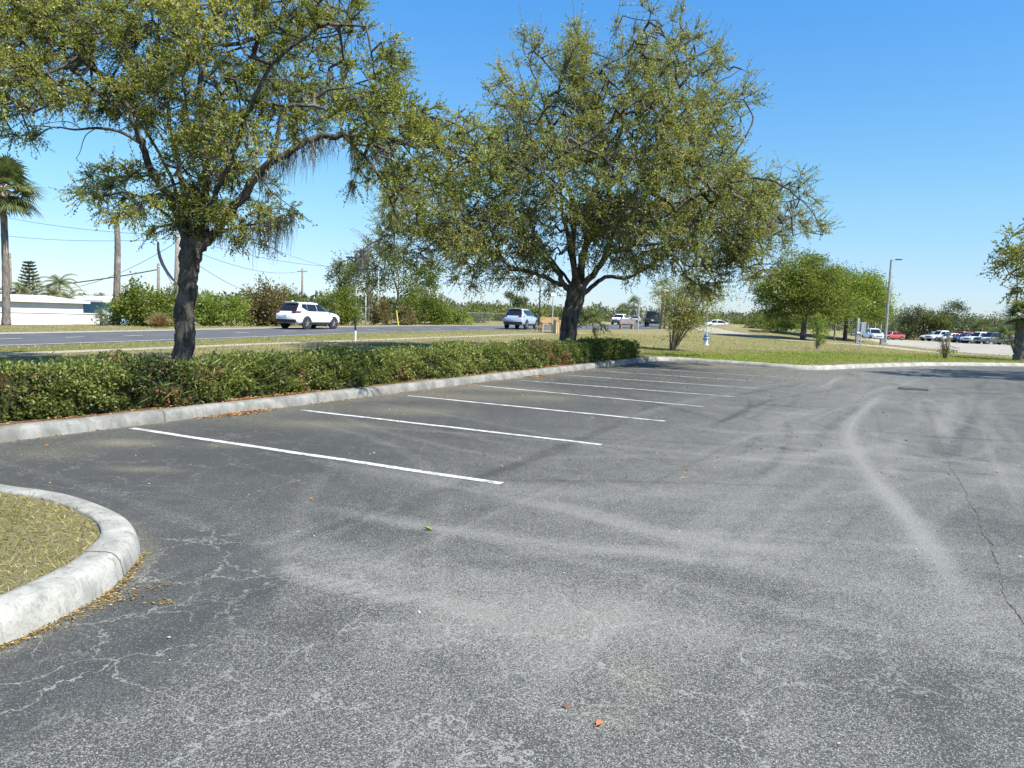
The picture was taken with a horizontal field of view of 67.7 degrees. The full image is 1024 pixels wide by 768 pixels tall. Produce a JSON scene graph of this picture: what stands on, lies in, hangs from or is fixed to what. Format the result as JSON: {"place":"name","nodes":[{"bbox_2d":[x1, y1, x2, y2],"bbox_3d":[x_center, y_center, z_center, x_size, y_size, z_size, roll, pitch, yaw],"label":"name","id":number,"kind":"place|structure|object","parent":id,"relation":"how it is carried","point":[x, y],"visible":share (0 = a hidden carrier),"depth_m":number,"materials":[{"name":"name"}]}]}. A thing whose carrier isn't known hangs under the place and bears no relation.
{"place":"outdoors","nodes":[
{"label":"outdoors","id":0,"kind":"place"},
{"bbox_2d":[0,333,591,354],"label":"sidewalk","id":1,"kind":"structure","parent":0,"point":[14,353],"depth_m":27.22,"materials":[{"name":"concrete"}]},
{"bbox_2d":[553,320,560,333],"bbox_3d":[3.504,-4.253,56.837,0.740,1.025,0.740,1,5,-15],"label":"litter bin","id":2,"kind":"object","parent":1,"relation":"on","point":[556,326],"visible":0.62,"depth_m":56.51,"materials":[{"name":"brown wood"}]},
{"bbox_2d":[0,323,702,346],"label":"road","id":3,"kind":"structure","parent":0,"point":[36,339],"depth_m":38.63,"materials":[{"name":"asphalt"}]},
{"bbox_2d":[20,330,467,344],"bbox_3d":[-12.741,-2.095,33.253,2.243,0.312,55.760,4,5,22],"label":"lane marking","id":4,"kind":"object","parent":3,"relation":"on","point":[203,338],"visible":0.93,"depth_m":32.19,"materials":[{"name":"paint"}]},
{"bbox_2d":[0,324,598,333],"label":"roadside gutter","id":5,"kind":"object","parent":3,"relation":"on","point":[244,328],"visible":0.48,"depth_m":45.86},
{"bbox_2d":[275,302,339,329],"bbox_3d":[-13.214,-4.489,49.840,2.220,1.803,4.655,4,6,25],"label":"sports utility car","id":6,"kind":"object","parent":3,"relation":"on","point":[307,315],"visible":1,"depth_m":48.38,"materials":[{"name":"white"}]},
{"bbox_2d":[503,308,537,329],"bbox_3d":[0.811,-5.595,65.261,2.220,1.803,4.655,4,5,19],"label":"sports utility car","id":7,"kind":"object","parent":3,"relation":"on","point":[517,318],"visible":0.99,"depth_m":63.45,"materials":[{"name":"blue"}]},
{"bbox_2d":[611,314,630,324],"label":"sedan","id":8,"kind":"object","parent":3,"relation":"on","point":[615,318],"visible":0.66,"depth_m":104.12,"materials":[{"name":"white"}]},
{"bbox_2d":[644,311,660,326],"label":"van","id":9,"kind":"object","parent":3,"relation":"on","point":[649,315],"visible":0.58,"depth_m":92.13,"materials":[{"name":"grey"}]},
{"bbox_2d":[0,308,1023,594],"bbox_3d":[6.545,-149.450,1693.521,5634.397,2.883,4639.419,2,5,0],"label":"ground","id":10,"kind":"structure","parent":0,"point":[16,574],"depth_m":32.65,"materials":[{"name":"plant"}]},
{"bbox_2d":[9,253,11,293],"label":"utility pole","id":11,"kind":"object","parent":10,"relation":"on","point":[10,256],"visible":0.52,"depth_m":75.39,"materials":[{"name":"grey wood"}]},
{"bbox_2d":[1,282,41,294],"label":"feather palm","id":12,"kind":"object","parent":10,"relation":"on","point":[17,291],"visible":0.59,"depth_m":65.50,"materials":[{"name":"green plant"}]},
{"bbox_2d":[0,153,48,324],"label":"palm tree","id":13,"kind":"object","parent":10,"relation":"on","point":[11,171],"visible":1,"depth_m":40.39,"materials":[{"name":"green plant"}]},
{"bbox_2d":[15,260,44,294],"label":"tiered pine","id":14,"kind":"object","parent":10,"relation":"on","point":[27,277],"visible":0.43,"depth_m":69.30,"materials":[{"name":"green plant"}]},
{"bbox_2d":[0,294,89,312],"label":"house","id":15,"kind":"structure","parent":10,"relation":"on","point":[32,303],"depth_m":55.11,"materials":[{"name":"white"}]},
{"bbox_2d":[29,286,70,296],"bbox_3d":[-37.337,-5.853,61.931,3.205,4.135,2.852,2,5,0],"label":"feather palm","id":16,"kind":"object","parent":10,"relation":"on","point":[49,290],"visible":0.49,"depth_m":61.54,"materials":[{"name":"green plant"}]},
{"bbox_2d":[0,490,106,592],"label":"lawn grass","id":17,"kind":"structure","parent":10,"relation":"on","point":[52,538],"depth_m":4.80,"materials":[{"name":"plant"}]},
{"bbox_2d":[0,311,110,324],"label":"garden wall","id":18,"kind":"structure","parent":10,"relation":"on","point":[38,318],"depth_m":44.35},
{"bbox_2d":[33,273,78,296],"bbox_3d":[-37.349,-6.492,62.698,3.220,5.218,3.268,5,6,30],"label":"feather palm","id":19,"kind":"object","parent":10,"relation":"on","point":[58,282],"visible":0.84,"depth_m":62.37,"materials":[{"name":"green plant"}]},
{"bbox_2d":[52,289,85,299],"bbox_3d":[-35.366,-5.591,60.999,2.776,3.984,2.847,6,7,40],"label":"feather palm","id":20,"kind":"object","parent":10,"relation":"on","point":[64,295],"visible":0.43,"depth_m":60.66,"materials":[{"name":"green plant"}]},
{"bbox_2d":[91,308,110,325],"bbox_3d":[-23.853,-3.923,44.417,1.316,1.133,1.271,2,5,0],"label":"yucca","id":21,"kind":"object","parent":10,"relation":"on","point":[102,318],"visible":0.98,"depth_m":44.32,"materials":[{"name":"green plant"}]},
{"bbox_2d":[61,295,144,324],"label":"house","id":22,"kind":"structure","parent":10,"relation":"on","point":[94,301],"depth_m":60.72,"materials":[{"name":"white"}]},
{"bbox_2d":[112,218,120,324],"bbox_3d":[-24.697,-7.002,47.639,0.596,6.750,0.496,2,5,0],"label":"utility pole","id":23,"kind":"object","parent":10,"relation":"on","point":[117,264],"visible":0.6,"depth_m":47.47,"materials":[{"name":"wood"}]},
{"bbox_2d":[96,271,197,326],"bbox_3d":[-22.049,-5.085,46.353,5.703,3.423,3.988,-1,6,-27],"label":"roadside bush","id":24,"kind":"object","parent":10,"relation":"on","point":[128,311],"visible":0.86,"depth_m":45.82,"materials":[{"name":"green plant"}]},
{"bbox_2d":[156,263,159,291],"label":"utility pole","id":25,"kind":"object","parent":10,"relation":"on","point":[158,273],"visible":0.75,"depth_m":65.43,"materials":[{"name":"grey wood"}]},
{"bbox_2d":[0,269,156,289],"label":"overhead cable","id":26,"kind":"object","parent":25,"relation":"attached to","point":[95,279],"visible":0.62,"depth_m":66.70,"materials":[{"name":"grey plastic"}]},
{"bbox_2d":[145,311,172,326],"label":"ornamental grass","id":27,"kind":"object","parent":10,"relation":"on","point":[160,319],"depth_m":44.16,"materials":[{"name":"plant"}]},
{"bbox_2d":[174,233,179,296],"bbox_3d":[-27.089,-8.018,61.611,0.625,8.296,0.372,2,5,0],"label":"utility pole","id":28,"kind":"object","parent":10,"relation":"on","point":[176,269],"visible":0.53,"depth_m":61.34,"materials":[{"name":"brown wood"}]},
{"bbox_2d":[169,288,256,326],"bbox_3d":[-20.290,-5.148,51.912,5.174,2.768,4.198,3,5,10],"label":"roadside bush","id":29,"kind":"object","parent":10,"relation":"on","point":[207,311],"visible":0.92,"depth_m":51.18,"materials":[{"name":"green plant"}]},
{"bbox_2d":[234,273,293,325],"bbox_3d":[-17.760,-5.977,54.836,4.912,4.090,5.269,2,5,0],"label":"roadside bush","id":30,"kind":"object","parent":10,"relation":"on","point":[267,308],"visible":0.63,"depth_m":54.11,"materials":[{"name":"brown plant"}]},
{"bbox_2d":[0,0,544,361],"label":"oak tree","id":31,"kind":"object","parent":10,"relation":"on","point":[23,22],"visible":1,"depth_m":13.35,"materials":[{"name":"green plant"}]},
{"bbox_2d":[157,244,173,281],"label":"torn frond","id":32,"kind":"object","parent":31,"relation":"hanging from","point":[163,264],"visible":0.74,"depth_m":65.59,"materials":[{"name":"grey"}]},
{"bbox_2d":[257,283,341,325],"bbox_3d":[-16.187,-5.955,58.002,6.969,3.403,5.570,2,5,0],"label":"roadside bush","id":33,"kind":"object","parent":10,"relation":"on","point":[331,303],"visible":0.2,"depth_m":57.47,"materials":[{"name":"green plant"}]},
{"bbox_2d":[297,268,306,295],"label":"utility pole","id":34,"kind":"object","parent":10,"relation":"on","point":[302,271],"visible":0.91,"depth_m":119.01,"materials":[{"name":"brown wood"}]},
{"bbox_2d":[0,357,631,425],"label":"planting soil","id":35,"kind":"structure","parent":10,"relation":"on","point":[59,418],"depth_m":10.63,"materials":[{"name":"soil"}]},
{"bbox_2d":[0,336,640,422],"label":"hedge","id":36,"kind":"object","parent":35,"relation":"on","point":[91,384],"visible":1,"depth_m":12.22,"materials":[{"name":"green plant"}]},
{"bbox_2d":[0,357,657,441],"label":"kerb","id":37,"kind":"structure","parent":10,"relation":"on","point":[22,431],"depth_m":11.65,"materials":[{"name":"concrete"}]},
{"bbox_2d":[315,283,366,324],"bbox_3d":[-14.063,-6.572,61.857,4.795,3.845,5.284,2,5,0],"label":"roadside bush","id":38,"kind":"object","parent":10,"relation":"on","point":[349,310],"visible":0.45,"depth_m":61.34,"materials":[{"name":"green plant"}]},
{"bbox_2d":[323,257,364,306],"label":"roadside tree","id":39,"kind":"object","parent":10,"relation":"on","point":[331,277],"visible":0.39,"depth_m":83.20,"materials":[{"name":"green plant"}]},
{"bbox_2d":[337,247,408,321],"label":"roadside tree","id":40,"kind":"object","parent":10,"relation":"on","point":[347,270],"visible":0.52,"depth_m":77.50,"materials":[{"name":"green plant"}]},
{"bbox_2d":[367,296,420,324],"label":"roadside bush","id":41,"kind":"object","parent":10,"relation":"on","point":[381,314],"visible":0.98,"depth_m":67.18,"materials":[{"name":"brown plant"}]},
{"bbox_2d":[366,241,428,321],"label":"roadside tree","id":42,"kind":"object","parent":10,"relation":"on","point":[405,280],"visible":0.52,"depth_m":79.58,"materials":[{"name":"green plant"}]},
{"bbox_2d":[392,283,453,324],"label":"roadside bush","id":43,"kind":"object","parent":10,"relation":"on","point":[440,310],"visible":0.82,"depth_m":71.86,"materials":[{"name":"green plant"}]},
{"bbox_2d":[399,256,448,321],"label":"roadside tree","id":44,"kind":"object","parent":10,"relation":"on","point":[433,279],"visible":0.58,"depth_m":84.90,"materials":[{"name":"green plant"}]},
{"bbox_2d":[423,306,478,324],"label":"roadside bush","id":45,"kind":"object","parent":10,"relation":"on","point":[457,318],"visible":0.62,"depth_m":75.07,"materials":[{"name":"green plant"}]},
{"bbox_2d":[459,312,505,323],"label":"wire fence","id":46,"kind":"object","parent":10,"relation":"on","point":[489,317],"visible":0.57,"depth_m":82.33,"materials":[{"name":"grey"}]},
{"bbox_2d":[0,289,992,330],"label":"distant woods","id":47,"kind":"object","parent":10,"relation":"on","point":[608,312],"visible":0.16,"depth_m":238.76,"materials":[{"name":"plant"}]},
{"bbox_2d":[0,361,1023,767],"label":"parking lot","id":48,"kind":"structure","parent":10,"relation":"on","point":[804,605],"depth_m":4.63,"materials":[{"name":"asphalt"}]},
{"bbox_2d":[0,484,139,646],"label":"kerb","id":49,"kind":"structure","parent":48,"relation":"on","point":[105,562],"depth_m":4.13,"materials":[{"name":"concrete"}]},
{"bbox_2d":[0,552,179,647],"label":"tassel litter","id":50,"kind":"object","parent":48,"relation":"on","point":[78,609],"visible":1,"depth_m":4.09,"materials":[{"name":"plant"}]},
{"bbox_2d":[128,428,503,483],"bbox_3d":[-2.500,0.757,8.552,5.430,0.001,0.117,5,6,28],"label":"stall line","id":51,"kind":"object","parent":48,"relation":"on","point":[387,466],"visible":1,"depth_m":8.29,"materials":[{"name":"paint"}]},
{"bbox_2d":[302,410,601,444],"bbox_3d":[-1.099,0.591,10.927,5.087,0.001,0.117,5,6,28],"label":"stall line","id":52,"kind":"object","parent":48,"relation":"on","point":[458,428],"visible":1,"depth_m":10.72,"materials":[{"name":"paint"}]},
{"bbox_2d":[1,361,1009,505],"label":"leaf litter","id":53,"kind":"object","parent":48,"relation":"on","point":[248,411],"visible":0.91,"depth_m":12.36,"materials":[{"name":"plant"}]},
{"bbox_2d":[20,364,1023,743],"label":"petal specks","id":54,"kind":"object","parent":48,"relation":"on","point":[570,486],"visible":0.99,"depth_m":7.09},
{"bbox_2d":[408,395,662,420],"bbox_3d":[0.222,0.408,13.470,5.122,0.001,0.117,5,6,29],"label":"stall line","id":55,"kind":"object","parent":48,"relation":"on","point":[540,408],"visible":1,"depth_m":13.25,"materials":[{"name":"paint"}]},
{"bbox_2d":[476,385,704,406],"bbox_3d":[1.365,0.226,15.934,5.416,0.001,0.117,5,6,32],"label":"stall line","id":56,"kind":"object","parent":48,"relation":"on","point":[595,396],"visible":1,"depth_m":15.69,"materials":[{"name":"paint"}]},
{"bbox_2d":[521,380,734,396],"bbox_3d":[2.505,0.089,17.882,5.300,0.001,0.117,5,6,27],"label":"stall line","id":57,"kind":"object","parent":48,"relation":"on","point":[630,388],"visible":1,"depth_m":17.76,"materials":[{"name":"paint"}]},
{"bbox_2d":[571,375,745,387],"bbox_3d":[3.709,-0.077,20.196,5.300,0.001,0.117,5,6,27],"label":"stall line","id":58,"kind":"object","parent":48,"relation":"on","point":[658,381],"visible":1,"depth_m":20.13,"materials":[{"name":"paint"}]},
{"bbox_2d":[653,356,1023,369],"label":"kerb","id":59,"kind":"structure","parent":48,"relation":"on","point":[799,367],"depth_m":30.44,"materials":[{"name":"concrete"}]},
{"bbox_2d":[898,387,927,390],"bbox_3d":[10.703,0.136,20.381,0.710,0.014,0.560,5,6,28],"label":"drain grate","id":60,"kind":"object","parent":48,"relation":"on","point":[913,389],"visible":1,"depth_m":20.34,"materials":[{"name":"grey metal"}]},
{"bbox_2d":[921,399,1023,622],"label":"pavement crack","id":61,"kind":"object","parent":48,"relation":"on","point":[980,525],"visible":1,"depth_m":6.06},
{"bbox_2d":[502,291,529,307],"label":"roadside tree","id":62,"kind":"object","parent":10,"relation":"on","point":[516,299],"visible":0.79,"depth_m":110.00,"materials":[{"name":"green plant"}]},
{"bbox_2d":[465,302,605,325],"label":"field scrub","id":63,"kind":"object","parent":10,"relation":"on","point":[497,309],"visible":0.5,"depth_m":87.65,"materials":[{"name":"green plant"}]},
{"bbox_2d":[537,280,543,330],"bbox_3d":[2.189,-6.193,60.673,0.500,4.099,0.120,2,5,0],"label":"sign post","id":64,"kind":"object","parent":10,"relation":"on","point":[541,284],"visible":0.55,"depth_m":60.58,"materials":[{"name":"grey metal"}]},
{"bbox_2d":[534,317,558,331],"bbox_3d":[2.659,-4.476,57.794,1.950,1.190,0.735,1,5,-12],"label":"picnic table","id":65,"kind":"object","parent":10,"relation":"on","point":[543,320],"visible":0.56,"depth_m":58.03,"materials":[{"name":"brown wood"}]},
{"bbox_2d":[547,283,555,332],"bbox_3d":[2.913,-5.692,57.200,0.745,3.926,0.105,2,5,0],"label":"sign post","id":66,"kind":"object","parent":10,"relation":"on","point":[553,294],"visible":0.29,"depth_m":57.13,"materials":[{"name":"grey"}]},
{"bbox_2d":[325,0,845,342],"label":"oak tree","id":67,"kind":"object","parent":10,"relation":"on","point":[612,218],"visible":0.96,"depth_m":24.37,"materials":[{"name":"green plant"}]},
{"bbox_2d":[616,302,630,314],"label":"palm tree","id":68,"kind":"object","parent":10,"relation":"on","point":[624,310],"visible":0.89,"depth_m":188.52,"materials":[{"name":"green plant"}]},
{"bbox_2d":[619,319,635,328],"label":"bench","id":69,"kind":"object","parent":10,"relation":"on","point":[632,322],"visible":0.96,"depth_m":77.50,"materials":[{"name":"brown wood"}]},
{"bbox_2d":[625,294,642,315],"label":"palm tree","id":70,"kind":"object","parent":10,"relation":"on","point":[633,306],"visible":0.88,"depth_m":148.79,"materials":[{"name":"green plant"}]},
{"bbox_2d":[649,275,676,328],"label":"palm tree","id":71,"kind":"object","parent":10,"relation":"on","point":[663,285],"visible":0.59,"depth_m":81.43,"materials":[{"name":"green plant"}]},
{"bbox_2d":[645,264,744,350],"bbox_3d":[8.715,-3.764,36.090,4.610,4.491,3.390,4,5,22],"label":"multi stem tree","id":72,"kind":"object","parent":10,"relation":"on","point":[678,319],"visible":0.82,"depth_m":36.12,"materials":[{"name":"green plant"}]},
{"bbox_2d":[702,332,709,344],"bbox_3d":[11.420,-2.654,44.908,0.354,0.755,0.354,-3,7,-45],"label":"fire hydrant","id":73,"kind":"object","parent":10,"relation":"on","point":[706,338],"visible":0.94,"depth_m":44.83,"materials":[{"name":"silver metal"}]},
{"bbox_2d":[703,320,727,325],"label":"parked car","id":74,"kind":"object","parent":10,"relation":"on","point":[717,323],"visible":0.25,"depth_m":116.85,"materials":[{"name":"white"}]},
{"bbox_2d":[729,315,756,324],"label":"bank bush","id":75,"kind":"object","parent":10,"relation":"on","point":[743,320],"visible":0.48,"depth_m":95.59,"materials":[{"name":"green plant"}]},
{"bbox_2d":[741,311,777,329],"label":"bank bush","id":76,"kind":"object","parent":10,"relation":"on","point":[752,322],"visible":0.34,"depth_m":83.34,"materials":[{"name":"green plant"}]},
{"bbox_2d":[756,309,796,332],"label":"bank bush","id":77,"kind":"object","parent":10,"relation":"on","point":[782,325],"visible":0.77,"depth_m":73.02,"materials":[{"name":"green plant"}]},
{"bbox_2d":[768,311,811,332],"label":"bank bush","id":78,"kind":"object","parent":10,"relation":"on","point":[796,325],"visible":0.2,"depth_m":77.14,"materials":[{"name":"green plant"}]},
{"bbox_2d":[742,243,864,339],"bbox_3d":[25.116,-7.844,65.623,10.526,8.516,7.436,2,5,0],"label":"feathery tree","id":79,"kind":"object","parent":10,"relation":"on","point":[812,289],"visible":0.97,"depth_m":64.47,"materials":[{"name":"green plant"}]},
{"bbox_2d":[806,312,832,348],"bbox_3d":[18.626,-3.224,46.376,1.464,2.306,1.247,3,5,17],"label":"garden shrub","id":80,"kind":"object","parent":10,"relation":"on","point":[817,319],"visible":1,"depth_m":46.23,"materials":[{"name":"green plant"}]},
{"bbox_2d":[840,322,866,335],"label":"bank bush","id":81,"kind":"object","parent":10,"relation":"on","point":[849,329],"visible":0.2,"depth_m":131.13,"materials":[{"name":"green plant"}]},
{"bbox_2d":[695,327,1011,357],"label":"footpath","id":82,"kind":"structure","parent":10,"relation":"on","point":[717,330],"depth_m":67.99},
{"bbox_2d":[992,322,1015,350],"bbox_3d":[29.883,-2.729,45.844,2.254,2.400,2.179,2,5,0],"label":"young palm","id":83,"kind":"object","parent":82,"relation":"on","point":[1011,331],"visible":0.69,"depth_m":45.78,"materials":[{"name":"green plant"}]},
{"bbox_2d":[808,262,900,340],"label":"feathery tree","id":84,"kind":"object","parent":10,"relation":"on","point":[872,289],"visible":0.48,"depth_m":70.27,"materials":[{"name":"green plant"}]},
{"bbox_2d":[855,318,860,342],"bbox_3d":[27.985,-4.304,61.750,0.300,2.020,0.280,2,5,0],"label":"post","id":85,"kind":"object","parent":10,"relation":"on","point":[857,335],"visible":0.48,"depth_m":61.71,"materials":[{"name":"white"}]},
{"bbox_2d":[857,322,865,344],"bbox_3d":[25.534,-3.629,55.833,0.620,1.779,0.100,2,5,0],"label":"sign post","id":86,"kind":"object","parent":10,"relation":"on","point":[861,327],"visible":0.93,"depth_m":55.81,"materials":[{"name":"grey"}]},
{"bbox_2d":[876,321,899,338],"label":"bank bush","id":87,"kind":"object","parent":10,"relation":"on","point":[879,326],"visible":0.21,"depth_m":136.96,"materials":[{"name":"green plant"}]},
{"bbox_2d":[884,259,901,344],"bbox_3d":[30.136,-6.500,60.573,1.020,6.786,0.400,2,5,0],"label":"lamp post","id":88,"kind":"object","parent":10,"relation":"on","point":[887,314],"visible":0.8,"depth_m":60.52,"materials":[{"name":"grey metal"}]},
{"bbox_2d":[883,331,905,339],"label":"parked car","id":89,"kind":"object","parent":10,"relation":"on","point":[893,335],"visible":0.73,"depth_m":130.89,"materials":[{"name":"red"}]},
{"bbox_2d":[893,302,939,339],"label":"scrub tree","id":90,"kind":"object","parent":10,"relation":"on","point":[918,312],"visible":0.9,"depth_m":147.97,"materials":[{"name":"green plant"}]},
{"bbox_2d":[913,307,940,333],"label":"scrub tree","id":91,"kind":"object","parent":10,"relation":"on","point":[926,320],"visible":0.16,"depth_m":150.69,"materials":[{"name":"green plant"}]},
{"bbox_2d":[919,332,943,340],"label":"parked car","id":92,"kind":"object","parent":10,"relation":"on","point":[922,337],"visible":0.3,"depth_m":136.24,"materials":[{"name":"white"}]},
{"bbox_2d":[925,330,949,341],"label":"pickup truck","id":93,"kind":"object","parent":10,"relation":"on","point":[936,334],"visible":0.41,"depth_m":131.64,"materials":[{"name":"white"}]},
{"bbox_2d":[921,311,957,331],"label":"scrub tree","id":94,"kind":"object","parent":10,"relation":"on","point":[943,320],"visible":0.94,"depth_m":146.53,"materials":[{"name":"green plant"}]},
{"bbox_2d":[867,310,1014,339],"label":"scrub woods","id":95,"kind":"object","parent":10,"relation":"on","point":[964,324],"visible":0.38,"depth_m":149.46,"materials":[{"name":"plant"}]},
{"bbox_2d":[868,339,1013,355],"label":"sandy lot","id":96,"kind":"structure","parent":10,"relation":"on","point":[992,349],"depth_m":79.15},
{"bbox_2d":[860,328,883,338],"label":"pickup truck","id":97,"kind":"object","parent":96,"relation":"on","point":[871,333],"visible":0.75,"depth_m":118.46,"materials":[{"name":"white"}]},
{"bbox_2d":[937,333,960,342],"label":"parked car","id":98,"kind":"object","parent":96,"relation":"on","point":[949,335],"visible":0.45,"depth_m":128.97,"materials":[{"name":"silver metal"}]},
{"bbox_2d":[951,333,970,342],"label":"parked car","id":99,"kind":"object","parent":96,"relation":"on","point":[956,338],"visible":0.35,"depth_m":126.02,"materials":[{"name":"blue"}]},
{"bbox_2d":[962,332,996,344],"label":"pickup truck","id":100,"kind":"object","parent":96,"relation":"on","point":[966,339],"visible":0.47,"depth_m":119.93,"materials":[{"name":"white"}]},
{"bbox_2d":[973,332,1009,344],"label":"pickup truck","id":101,"kind":"object","parent":96,"relation":"on","point":[987,338],"visible":0.7,"depth_m":115.71,"materials":[{"name":"grey"}]},
{"bbox_2d":[937,327,959,357],"bbox_3d":[22.539,-2.112,39.344,1.161,1.617,0.991,2,5,0],"label":"bare shrub","id":102,"kind":"object","parent":10,"relation":"on","point":[945,352],"visible":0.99,"depth_m":39.33,"materials":[{"name":"green plant"}]},
{"bbox_2d":[936,297,970,326],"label":"scrub tree","id":103,"kind":"object","parent":10,"relation":"on","point":[958,306],"visible":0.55,"depth_m":168.20,"materials":[{"name":"green plant"}]},
{"bbox_2d":[969,316,994,331],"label":"tree","id":104,"kind":"object","parent":10,"relation":"on","point":[981,321],"visible":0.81,"depth_m":142.94,"materials":[{"name":"green plant"}]},
{"bbox_2d":[976,217,1023,308],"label":"oak tree","id":105,"kind":"object","parent":10,"relation":"on","point":[1013,255],"visible":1,"depth_m":25.07,"materials":[{"name":"green plant"}]},
{"bbox_2d":[999,296,1023,360],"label":"palm tree","id":106,"kind":"object","parent":10,"relation":"on","point":[1018,347],"visible":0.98,"depth_m":40.70,"materials":[{"name":"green plant"}]},
{"bbox_2d":[0,0,1023,359],"label":"sky","id":107,"kind":"structure","parent":0,"point":[910,112],"materials":[{"name":"blue"}]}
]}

